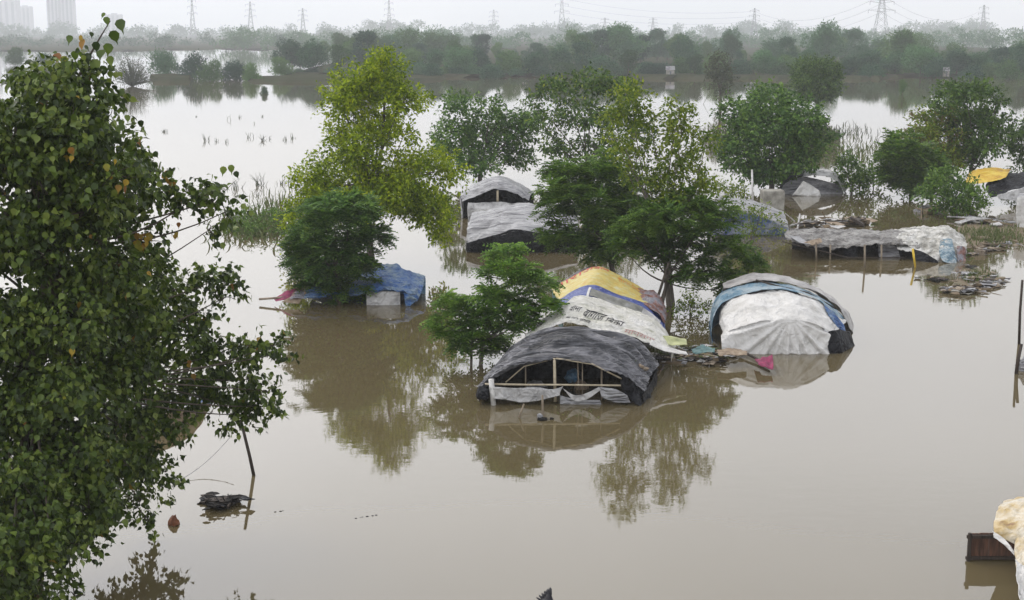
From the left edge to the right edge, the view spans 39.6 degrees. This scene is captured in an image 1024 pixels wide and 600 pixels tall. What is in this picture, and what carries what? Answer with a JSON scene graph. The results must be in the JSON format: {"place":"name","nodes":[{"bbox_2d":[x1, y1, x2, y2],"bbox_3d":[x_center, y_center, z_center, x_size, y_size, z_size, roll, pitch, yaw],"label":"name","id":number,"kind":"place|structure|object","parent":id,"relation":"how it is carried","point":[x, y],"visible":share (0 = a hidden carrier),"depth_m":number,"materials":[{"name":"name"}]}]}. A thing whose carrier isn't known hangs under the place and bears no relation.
{"place":"outdoors","nodes":[
{"label":"outdoors","id":0,"kind":"place"},
{"bbox_2d":[149,73,191,81],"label":"embankment","id":1,"kind":"structure","parent":0,"point":[171,77],"depth_m":313.91,"materials":[{"name":"soil"}]},
{"bbox_2d":[144,46,182,73],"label":"tree","id":2,"kind":"object","parent":1,"relation":"on","point":[164,64],"visible":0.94,"depth_m":347.98,"materials":[{"name":"green plant"}]},
{"bbox_2d":[175,49,207,78],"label":"tree","id":3,"kind":"object","parent":1,"relation":"on","point":[190,66],"visible":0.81,"depth_m":330.70,"materials":[{"name":"green plant"}]},
{"bbox_2d":[0,33,355,51],"bbox_3d":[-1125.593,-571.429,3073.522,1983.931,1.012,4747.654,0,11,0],"label":"river bank","id":4,"kind":"structure","parent":0,"point":[195,45],"depth_m":947.24,"materials":[{"name":"plant"}]},
{"bbox_2d":[0,0,21,34],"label":"tower block","id":5,"kind":"structure","parent":4,"relation":"on","point":[10,12],"depth_m":3236.49,"materials":[{"name":"paint"}]},
{"bbox_2d":[20,5,33,34],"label":"tower block","id":6,"kind":"structure","parent":4,"relation":"on","point":[27,17],"depth_m":3434.06,"materials":[{"name":"paint"}]},
{"bbox_2d":[46,0,61,35],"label":"tower block","id":7,"kind":"structure","parent":4,"relation":"on","point":[53,10],"depth_m":2941.13,"materials":[{"name":"paint"}]},
{"bbox_2d":[60,0,76,35],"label":"tower block","id":8,"kind":"structure","parent":4,"relation":"on","point":[68,10],"depth_m":2941.39,"materials":[{"name":"paint"}]},
{"bbox_2d":[0,30,292,46],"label":"distant woodland","id":9,"kind":"object","parent":4,"relation":"on","point":[166,39],"visible":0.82,"depth_m":959.76,"materials":[{"name":"green plant"}]},
{"bbox_2d":[0,18,1023,50],"bbox_3d":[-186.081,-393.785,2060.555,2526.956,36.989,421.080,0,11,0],"label":"distant woodland","id":10,"kind":"object","parent":4,"relation":"on","point":[179,30],"visible":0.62,"depth_m":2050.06,"materials":[{"name":"green plant"}]},
{"bbox_2d":[248,74,445,82],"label":"embankment","id":11,"kind":"structure","parent":0,"point":[312,78],"depth_m":317.07,"materials":[{"name":"soil"}]},
{"bbox_2d":[0,33,1023,599],"bbox_3d":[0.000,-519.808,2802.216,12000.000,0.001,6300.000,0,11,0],"label":"flood water","id":12,"kind":"structure","parent":0,"point":[882,459],"depth_m":39.51,"materials":[{"name":"liquid"}]},
{"bbox_2d":[3,46,25,65],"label":"tree","id":13,"kind":"object","parent":12,"relation":"on","point":[16,59],"visible":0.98,"depth_m":452.02,"materials":[{"name":"green plant"}]},
{"bbox_2d":[106,53,158,85],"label":"twiggy bush","id":14,"kind":"object","parent":12,"relation":"in","point":[131,78],"visible":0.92,"depth_m":283.33,"materials":[{"name":"grey plant"}]},
{"bbox_2d":[0,12,306,599],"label":"pipal tree","id":15,"kind":"object","parent":12,"relation":"on","point":[58,154],"visible":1,"depth_m":26.26,"materials":[{"name":"green plant"}]},
{"bbox_2d":[193,58,225,80],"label":"tree","id":16,"kind":"object","parent":12,"relation":"on","point":[211,73],"visible":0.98,"depth_m":315.51,"materials":[{"name":"green plant"}]},
{"bbox_2d":[197,491,254,509],"bbox_3d":[-6.912,4.699,33.605,1.330,0.520,1.364,-7,13,-33],"label":"floating rubbish","id":17,"kind":"object","parent":12,"relation":"on","point":[211,499],"visible":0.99,"depth_m":33.41,"materials":[{"name":"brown wood"}]},
{"bbox_2d":[218,60,246,79],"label":"tree","id":18,"kind":"object","parent":12,"relation":"on","point":[234,72],"visible":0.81,"depth_m":320.20,"materials":[{"name":"green plant"}]},
{"bbox_2d":[196,204,290,250],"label":"marsh reeds","id":19,"kind":"object","parent":12,"relation":"on","point":[258,233],"visible":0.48,"depth_m":78.38,"materials":[{"name":"plant"}]},
{"bbox_2d":[221,201,293,236],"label":"marsh plants","id":20,"kind":"object","parent":12,"relation":"on","point":[262,213],"visible":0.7,"depth_m":80.90,"materials":[{"name":"green plant"}]},
{"bbox_2d":[235,176,312,234],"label":"marsh reeds","id":21,"kind":"object","parent":12,"relation":"on","point":[266,202],"visible":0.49,"depth_m":90.96,"materials":[{"name":"plant"}]},
{"bbox_2d":[266,55,295,75],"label":"tree","id":22,"kind":"object","parent":12,"relation":"on","point":[282,68],"visible":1,"depth_m":348.11,"materials":[{"name":"green plant"}]},
{"bbox_2d":[269,37,310,69],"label":"tree","id":23,"kind":"object","parent":12,"relation":"on","point":[289,48],"visible":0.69,"depth_m":396.04,"materials":[{"name":"green plant"}]},
{"bbox_2d":[272,186,398,305],"bbox_3d":[-7.163,-2.031,57.948,5.146,5.121,5.226,0,11,0],"label":"leafy bush","id":24,"kind":"object","parent":12,"relation":"on","point":[334,266],"visible":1,"depth_m":57.33,"materials":[{"name":"green plant"}]},
{"bbox_2d":[259,263,425,305],"bbox_3d":[-7.017,-0.519,58.955,6.707,1.550,3.057,0,11,0],"label":"tarp shelter","id":25,"kind":"object","parent":12,"relation":"on","point":[398,280],"visible":0.69,"depth_m":58.19,"materials":[{"name":"plastic"}]},
{"bbox_2d":[273,40,475,264],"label":"tree","id":26,"kind":"object","parent":12,"relation":"on","point":[398,188],"visible":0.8,"depth_m":66.12,"materials":[{"name":"green plant"}]},
{"bbox_2d":[425,86,545,182],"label":"tree","id":27,"kind":"object","parent":12,"relation":"on","point":[504,129],"visible":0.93,"depth_m":103.19,"materials":[{"name":"green plant"}]},
{"bbox_2d":[477,64,505,78],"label":"tree","id":28,"kind":"object","parent":12,"relation":"on","point":[489,71],"visible":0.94,"depth_m":331.20,"materials":[{"name":"green plant"}]},
{"bbox_2d":[417,241,569,365],"bbox_3d":[-0.610,0.268,47.400,5.039,4.448,3.438,0,11,0],"label":"young tree","id":29,"kind":"object","parent":12,"relation":"on","point":[520,315],"visible":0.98,"depth_m":46.92,"materials":[{"name":"green plant"}]},
{"bbox_2d":[460,176,533,218],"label":"tarp shelter","id":30,"kind":"object","parent":12,"relation":"on","point":[491,193],"visible":0.73,"depth_m":85.11,"materials":[{"name":"grey plastic"}]},
{"bbox_2d":[466,203,577,252],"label":"tarp shelter","id":31,"kind":"object","parent":12,"relation":"on","point":[511,224],"visible":0.68,"depth_m":72.71,"materials":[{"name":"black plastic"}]},
{"bbox_2d":[476,326,658,405],"bbox_3d":[1.804,2.002,43.949,5.778,1.981,3.647,0,11,0],"label":"tarp shelter","id":32,"kind":"object","parent":12,"relation":"on","point":[554,353],"visible":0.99,"depth_m":43.26,"materials":[{"name":"grey plastic"}]},
{"bbox_2d":[513,61,660,165],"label":"tree","id":33,"kind":"object","parent":12,"relation":"on","point":[598,87],"visible":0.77,"depth_m":97.05,"materials":[{"name":"green plant"}]},
{"bbox_2d":[526,145,654,272],"bbox_3d":[3.505,-3.623,62.560,5.573,6.481,5.766,2,11,11],"label":"tree","id":34,"kind":"object","parent":12,"relation":"on","point":[569,183],"visible":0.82,"depth_m":61.67,"materials":[{"name":"green plant"}]},
{"bbox_2d":[552,266,666,328],"bbox_3d":[3.585,0.136,51.592,4.162,2.081,4.342,0,11,0],"label":"tarp shelter","id":35,"kind":"object","parent":12,"relation":"on","point":[603,283],"visible":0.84,"depth_m":51.35,"materials":[{"name":"yellow"}]},
{"bbox_2d":[617,48,639,75],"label":"tree","id":36,"kind":"object","parent":12,"relation":"on","point":[628,57],"visible":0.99,"depth_m":336.34,"materials":[{"name":"green plant"}]},
{"bbox_2d":[592,73,727,305],"bbox_3d":[5.906,-4.214,57.053,5.367,9.682,3.506,-3,11,-16],"label":"tree","id":37,"kind":"object","parent":12,"relation":"on","point":[654,178],"visible":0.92,"depth_m":56.47,"materials":[{"name":"green plant"}]},
{"bbox_2d":[600,182,774,301],"bbox_3d":[6.740,-2.006,56.861,6.280,5.421,5.466,-6,12,-29],"label":"tree","id":38,"kind":"object","parent":12,"relation":"on","point":[652,225],"visible":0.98,"depth_m":56.22,"materials":[{"name":"green plant"}]},
{"bbox_2d":[666,288,711,316],"bbox_3d":[7.042,0.184,55.701,1.809,1.501,1.809,-10,15,-43],"label":"shrub","id":39,"kind":"object","parent":12,"relation":"on","point":[692,303],"visible":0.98,"depth_m":55.60,"materials":[{"name":"green plant"}]},
{"bbox_2d":[650,343,746,365],"bbox_3d":[6.216,1.753,48.804,3.656,0.749,3.469,0,11,0],"label":"debris raft","id":40,"kind":"object","parent":12,"relation":"on","point":[715,358],"visible":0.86,"depth_m":47.99,"materials":[{"name":"grey wood"}]},
{"bbox_2d":[700,48,737,102],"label":"tree","id":41,"kind":"object","parent":12,"relation":"on","point":[723,84],"visible":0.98,"depth_m":206.01,"materials":[{"name":"green plant"}]},
{"bbox_2d":[708,175,750,198],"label":"shrub","id":42,"kind":"object","parent":12,"relation":"on","point":[734,190],"visible":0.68,"depth_m":93.44,"materials":[{"name":"green plant"}]},
{"bbox_2d":[708,198,788,234],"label":"tarp shelter","id":43,"kind":"object","parent":12,"relation":"on","point":[768,224],"visible":0.37,"depth_m":77.59,"materials":[{"name":"plastic"}]},
{"bbox_2d":[728,194,770,273],"bbox_3d":[10.495,-2.619,63.204,2.058,4.221,1.662,0,11,0],"label":"young tree","id":44,"kind":"object","parent":12,"relation":"on","point":[751,232],"visible":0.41,"depth_m":62.99,"materials":[{"name":"green plant"}]},
{"bbox_2d":[722,199,786,236],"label":"shrub","id":45,"kind":"object","parent":12,"relation":"on","point":[770,214],"visible":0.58,"depth_m":76.82,"materials":[{"name":"green plant"}]},
{"bbox_2d":[760,189,784,209],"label":"water tank","id":46,"kind":"object","parent":12,"relation":"in","point":[776,197],"visible":0.64,"depth_m":88.79,"materials":[{"name":"plastic"}]},
{"bbox_2d":[709,73,845,189],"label":"tree","id":47,"kind":"object","parent":12,"relation":"on","point":[752,123],"visible":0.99,"depth_m":96.68,"materials":[{"name":"green plant"}]},
{"bbox_2d":[709,273,854,354],"bbox_3d":[10.143,0.662,51.900,6.029,2.858,5.940,0,11,0],"label":"tarp shelter","id":48,"kind":"object","parent":12,"relation":"on","point":[790,318],"visible":0.98,"depth_m":49.90,"materials":[{"name":"grey plastic"}]},
{"bbox_2d":[779,169,846,195],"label":"tarp shelter","id":49,"kind":"object","parent":12,"relation":"on","point":[804,185],"visible":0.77,"depth_m":97.19,"materials":[{"name":"black plastic"}]},
{"bbox_2d":[786,53,848,105],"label":"tree","id":50,"kind":"object","parent":12,"relation":"on","point":[821,80],"visible":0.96,"depth_m":187.83,"materials":[{"name":"green plant"}]},
{"bbox_2d":[785,211,877,228],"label":"litter patch","id":51,"kind":"object","parent":12,"relation":"on","point":[830,223],"visible":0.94,"depth_m":81.11,"materials":[{"name":"grey wood"}]},
{"bbox_2d":[826,145,876,194],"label":"shrub","id":52,"kind":"object","parent":12,"relation":"on","point":[852,183],"visible":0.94,"depth_m":97.03,"materials":[{"name":"green plant"}]},
{"bbox_2d":[819,134,883,167],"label":"marsh reeds","id":53,"kind":"object","parent":12,"relation":"on","point":[858,151],"visible":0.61,"depth_m":130.58,"materials":[{"name":"plant"}]},
{"bbox_2d":[782,225,967,268],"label":"tarp shelter","id":54,"kind":"object","parent":12,"relation":"on","point":[941,243],"visible":0.99,"depth_m":70.15,"materials":[{"name":"grey plastic"}]},
{"bbox_2d":[869,127,958,199],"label":"leafy bush","id":55,"kind":"object","parent":12,"relation":"on","point":[906,161],"visible":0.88,"depth_m":93.13,"materials":[{"name":"green plant"}]},
{"bbox_2d":[878,100,973,172],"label":"tree","id":56,"kind":"object","parent":12,"relation":"on","point":[932,130],"visible":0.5,"depth_m":98.56,"materials":[{"name":"green plant"}]},
{"bbox_2d":[910,161,1001,218],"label":"shrub","id":57,"kind":"object","parent":12,"relation":"on","point":[957,200],"visible":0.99,"depth_m":84.50,"materials":[{"name":"green plant"}]},
{"bbox_2d":[913,205,1015,225],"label":"litter patch","id":58,"kind":"object","parent":12,"relation":"on","point":[961,219],"visible":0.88,"depth_m":82.71,"materials":[{"name":"plastic"}]},
{"bbox_2d":[954,64,985,78],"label":"tree","id":59,"kind":"object","parent":12,"relation":"on","point":[974,71],"visible":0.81,"depth_m":325.85,"materials":[{"name":"green plant"}]},
{"bbox_2d":[922,73,1023,187],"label":"tree","id":60,"kind":"object","parent":12,"relation":"on","point":[982,142],"visible":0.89,"depth_m":98.60,"materials":[{"name":"green plant"}]},
{"bbox_2d":[953,213,1023,253],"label":"grass","id":61,"kind":"structure","parent":12,"relation":"on","point":[998,235],"depth_m":76.88,"materials":[{"name":"plant"}]},
{"bbox_2d":[965,497,1023,599],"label":"makeshift hut","id":62,"kind":"object","parent":12,"relation":"on","point":[1004,540],"visible":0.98,"depth_m":29.91,"materials":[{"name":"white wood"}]},
{"bbox_2d":[966,167,1023,200],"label":"tarp shelter","id":63,"kind":"object","parent":12,"relation":"on","point":[999,179],"visible":0.91,"depth_m":91.42,"materials":[{"name":"yellow plastic"}]},
{"bbox_2d":[994,58,1023,79],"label":"tree","id":64,"kind":"object","parent":12,"relation":"on","point":[1009,70],"visible":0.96,"depth_m":325.89,"materials":[{"name":"green plant"}]},
{"bbox_2d":[1000,111,1023,172],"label":"tree","id":65,"kind":"object","parent":12,"relation":"on","point":[1015,148],"visible":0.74,"depth_m":102.47,"materials":[{"name":"green plant"}]},
{"bbox_2d":[1008,42,1023,77],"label":"tree","id":66,"kind":"object","parent":12,"relation":"on","point":[1017,52],"visible":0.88,"depth_m":336.00,"materials":[{"name":"green plant"}]},
{"bbox_2d":[1016,193,1023,226],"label":"tarp shelter","id":67,"kind":"object","parent":12,"relation":"on","point":[1020,210],"visible":1,"depth_m":80.40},
{"bbox_2d":[20,0,1023,32],"label":"sky","id":68,"kind":"structure","parent":0,"point":[211,14],"materials":[{"name":"white"}]},
{"bbox_2d":[524,295,687,361],"bbox_3d":[3.083,0.990,47.407,5.379,2.002,3.628,0,11,0],"label":"tarp shelter","id":69,"kind":"object","parent":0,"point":[594,313],"visible":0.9,"depth_m":46.67,"materials":[{"name":"white"}]},
{"bbox_2d":[287,33,1017,79],"bbox_3d":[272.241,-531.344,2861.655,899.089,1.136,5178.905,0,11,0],"label":"river bank","id":70,"kind":"structure","parent":0,"point":[750,51],"depth_m":357.19,"materials":[{"name":"plant"}]},
{"bbox_2d":[294,38,329,68],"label":"tree","id":71,"kind":"object","parent":70,"relation":"on","point":[314,53],"visible":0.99,"depth_m":360.19,"materials":[{"name":"green plant"}]},
{"bbox_2d":[327,43,352,69],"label":"tree","id":72,"kind":"object","parent":70,"relation":"on","point":[337,53],"visible":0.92,"depth_m":354.21,"materials":[{"name":"green plant"}]},
{"bbox_2d":[347,30,379,65],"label":"tree","id":73,"kind":"object","parent":70,"relation":"on","point":[367,37],"visible":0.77,"depth_m":380.64,"materials":[{"name":"green plant"}]},
{"bbox_2d":[389,26,426,59],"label":"tree","id":74,"kind":"object","parent":70,"relation":"on","point":[412,39],"visible":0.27,"depth_m":473.00,"materials":[{"name":"green plant"}]},
{"bbox_2d":[419,29,449,59],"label":"tree","id":75,"kind":"object","parent":70,"relation":"on","point":[432,39],"visible":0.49,"depth_m":491.39,"materials":[{"name":"green plant"}]},
{"bbox_2d":[426,47,445,66],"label":"tree","id":76,"kind":"object","parent":70,"relation":"on","point":[433,56],"visible":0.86,"depth_m":354.25,"materials":[{"name":"green plant"}]},
{"bbox_2d":[441,45,476,70],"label":"tree","id":77,"kind":"object","parent":70,"relation":"on","point":[457,55],"visible":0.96,"depth_m":347.47,"materials":[{"name":"green plant"}]},
{"bbox_2d":[468,46,492,68],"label":"tree","id":78,"kind":"object","parent":70,"relation":"on","point":[482,58],"visible":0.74,"depth_m":360.23,"materials":[{"name":"green plant"}]},
{"bbox_2d":[494,48,530,73],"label":"tree","id":79,"kind":"object","parent":70,"relation":"on","point":[510,60],"visible":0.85,"depth_m":347.89,"materials":[{"name":"green plant"}]},
{"bbox_2d":[516,50,549,72],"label":"tree","id":80,"kind":"object","parent":70,"relation":"on","point":[533,60],"visible":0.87,"depth_m":347.55,"materials":[{"name":"green plant"}]},
{"bbox_2d":[546,45,573,69],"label":"tree","id":81,"kind":"object","parent":70,"relation":"on","point":[561,55],"visible":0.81,"depth_m":353.94,"materials":[{"name":"green plant"}]},
{"bbox_2d":[571,41,596,72],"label":"tree","id":82,"kind":"object","parent":70,"relation":"on","point":[580,47],"visible":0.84,"depth_m":347.51,"materials":[{"name":"green plant"}]},
{"bbox_2d":[589,28,612,60],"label":"tree","id":83,"kind":"object","parent":70,"relation":"on","point":[599,34],"visible":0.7,"depth_m":428.61,"materials":[{"name":"green plant"}]},
{"bbox_2d":[587,52,625,76],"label":"tree","id":84,"kind":"object","parent":70,"relation":"on","point":[598,64],"visible":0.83,"depth_m":341.49,"materials":[{"name":"green plant"}]},
{"bbox_2d":[597,21,651,64],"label":"tree","id":85,"kind":"object","parent":70,"relation":"on","point":[618,36],"visible":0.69,"depth_m":429.49,"materials":[{"name":"green plant"}]},
{"bbox_2d":[648,28,669,60],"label":"tree","id":86,"kind":"object","parent":70,"relation":"on","point":[658,47],"visible":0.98,"depth_m":490.36,"materials":[{"name":"green plant"}]},
{"bbox_2d":[667,32,699,60],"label":"tree","id":87,"kind":"object","parent":70,"relation":"on","point":[684,46],"visible":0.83,"depth_m":397.62,"materials":[{"name":"green plant"}]},
{"bbox_2d":[682,53,704,74],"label":"tree","id":88,"kind":"object","parent":70,"relation":"on","point":[691,61],"visible":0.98,"depth_m":336.51,"materials":[{"name":"green plant"}]},
{"bbox_2d":[711,26,743,60],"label":"tree","id":89,"kind":"object","parent":70,"relation":"on","point":[721,41],"visible":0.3,"depth_m":471.78,"materials":[{"name":"green plant"}]},
{"bbox_2d":[722,33,742,62],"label":"tree","id":90,"kind":"object","parent":70,"relation":"on","point":[731,43],"visible":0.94,"depth_m":440.80,"materials":[{"name":"green plant"}]},
{"bbox_2d":[726,57,754,73],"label":"tree","id":91,"kind":"object","parent":70,"relation":"on","point":[741,66],"visible":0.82,"depth_m":341.85,"materials":[{"name":"green plant"}]},
{"bbox_2d":[748,49,782,73],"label":"tree","id":92,"kind":"object","parent":70,"relation":"on","point":[762,61],"visible":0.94,"depth_m":342.12,"materials":[{"name":"green plant"}]},
{"bbox_2d":[776,36,798,63],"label":"tree","id":93,"kind":"object","parent":70,"relation":"on","point":[786,42],"visible":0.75,"depth_m":401.29,"materials":[{"name":"green plant"}]},
{"bbox_2d":[799,19,846,61],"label":"tree","id":94,"kind":"object","parent":70,"relation":"on","point":[823,37],"visible":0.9,"depth_m":429.62,"materials":[{"name":"green plant"}]},
{"bbox_2d":[842,28,869,56],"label":"tree","id":95,"kind":"object","parent":70,"relation":"on","point":[854,34],"visible":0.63,"depth_m":459.35,"materials":[{"name":"green plant"}]},
{"bbox_2d":[856,63,886,77],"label":"tree","id":96,"kind":"object","parent":70,"relation":"on","point":[871,69],"visible":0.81,"depth_m":331.44,"materials":[{"name":"green plant"}]},
{"bbox_2d":[854,48,892,73],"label":"tree","id":97,"kind":"object","parent":70,"relation":"on","point":[869,57],"visible":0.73,"depth_m":341.80,"materials":[{"name":"green plant"}]},
{"bbox_2d":[884,50,905,73],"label":"tree","id":98,"kind":"object","parent":70,"relation":"on","point":[894,58],"visible":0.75,"depth_m":347.95,"materials":[{"name":"green plant"}]},
{"bbox_2d":[872,28,921,62],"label":"tree","id":99,"kind":"object","parent":70,"relation":"on","point":[885,49],"visible":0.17,"depth_m":409.61,"materials":[{"name":"green plant"}]},
{"bbox_2d":[886,28,917,69],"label":"tree","id":100,"kind":"object","parent":70,"relation":"on","point":[899,42],"visible":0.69,"depth_m":380.59,"materials":[{"name":"green plant"}]},
{"bbox_2d":[899,43,941,76],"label":"tree","id":101,"kind":"object","parent":70,"relation":"on","point":[919,56],"visible":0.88,"depth_m":341.96,"materials":[{"name":"green plant"}]},
{"bbox_2d":[914,56,951,77],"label":"tree","id":102,"kind":"object","parent":70,"relation":"on","point":[935,68],"visible":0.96,"depth_m":336.56,"materials":[{"name":"green plant"}]},
{"bbox_2d":[945,48,973,73],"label":"tree","id":103,"kind":"object","parent":70,"relation":"on","point":[957,60],"visible":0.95,"depth_m":341.90,"materials":[{"name":"green plant"}]},
{"bbox_2d":[965,50,997,75],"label":"tree","id":104,"kind":"object","parent":70,"relation":"on","point":[979,59],"visible":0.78,"depth_m":341.81,"materials":[{"name":"green plant"}]},
{"bbox_2d":[952,267,992,290],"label":"mud flat","id":105,"kind":"structure","parent":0,"point":[960,281],"depth_m":63.10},
{"bbox_2d":[938,264,1010,294],"bbox_3d":[20.721,-0.859,63.321,2.609,0.545,8.723,5,12,25],"label":"rubble heap","id":106,"kind":"object","parent":105,"relation":"on","point":[994,281],"visible":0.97,"depth_m":62.00,"materials":[{"name":"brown wood"}]},
{"bbox_2d":[955,222,1023,246],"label":"mud flat","id":107,"kind":"structure","parent":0,"point":[976,226],"depth_m":79.27,"materials":[{"name":"soil"}]},
{"bbox_2d":[967,236,1023,255],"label":"litter patch","id":108,"kind":"object","parent":107,"relation":"on","point":[981,250],"visible":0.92,"depth_m":72.94,"materials":[{"name":"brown wood"}]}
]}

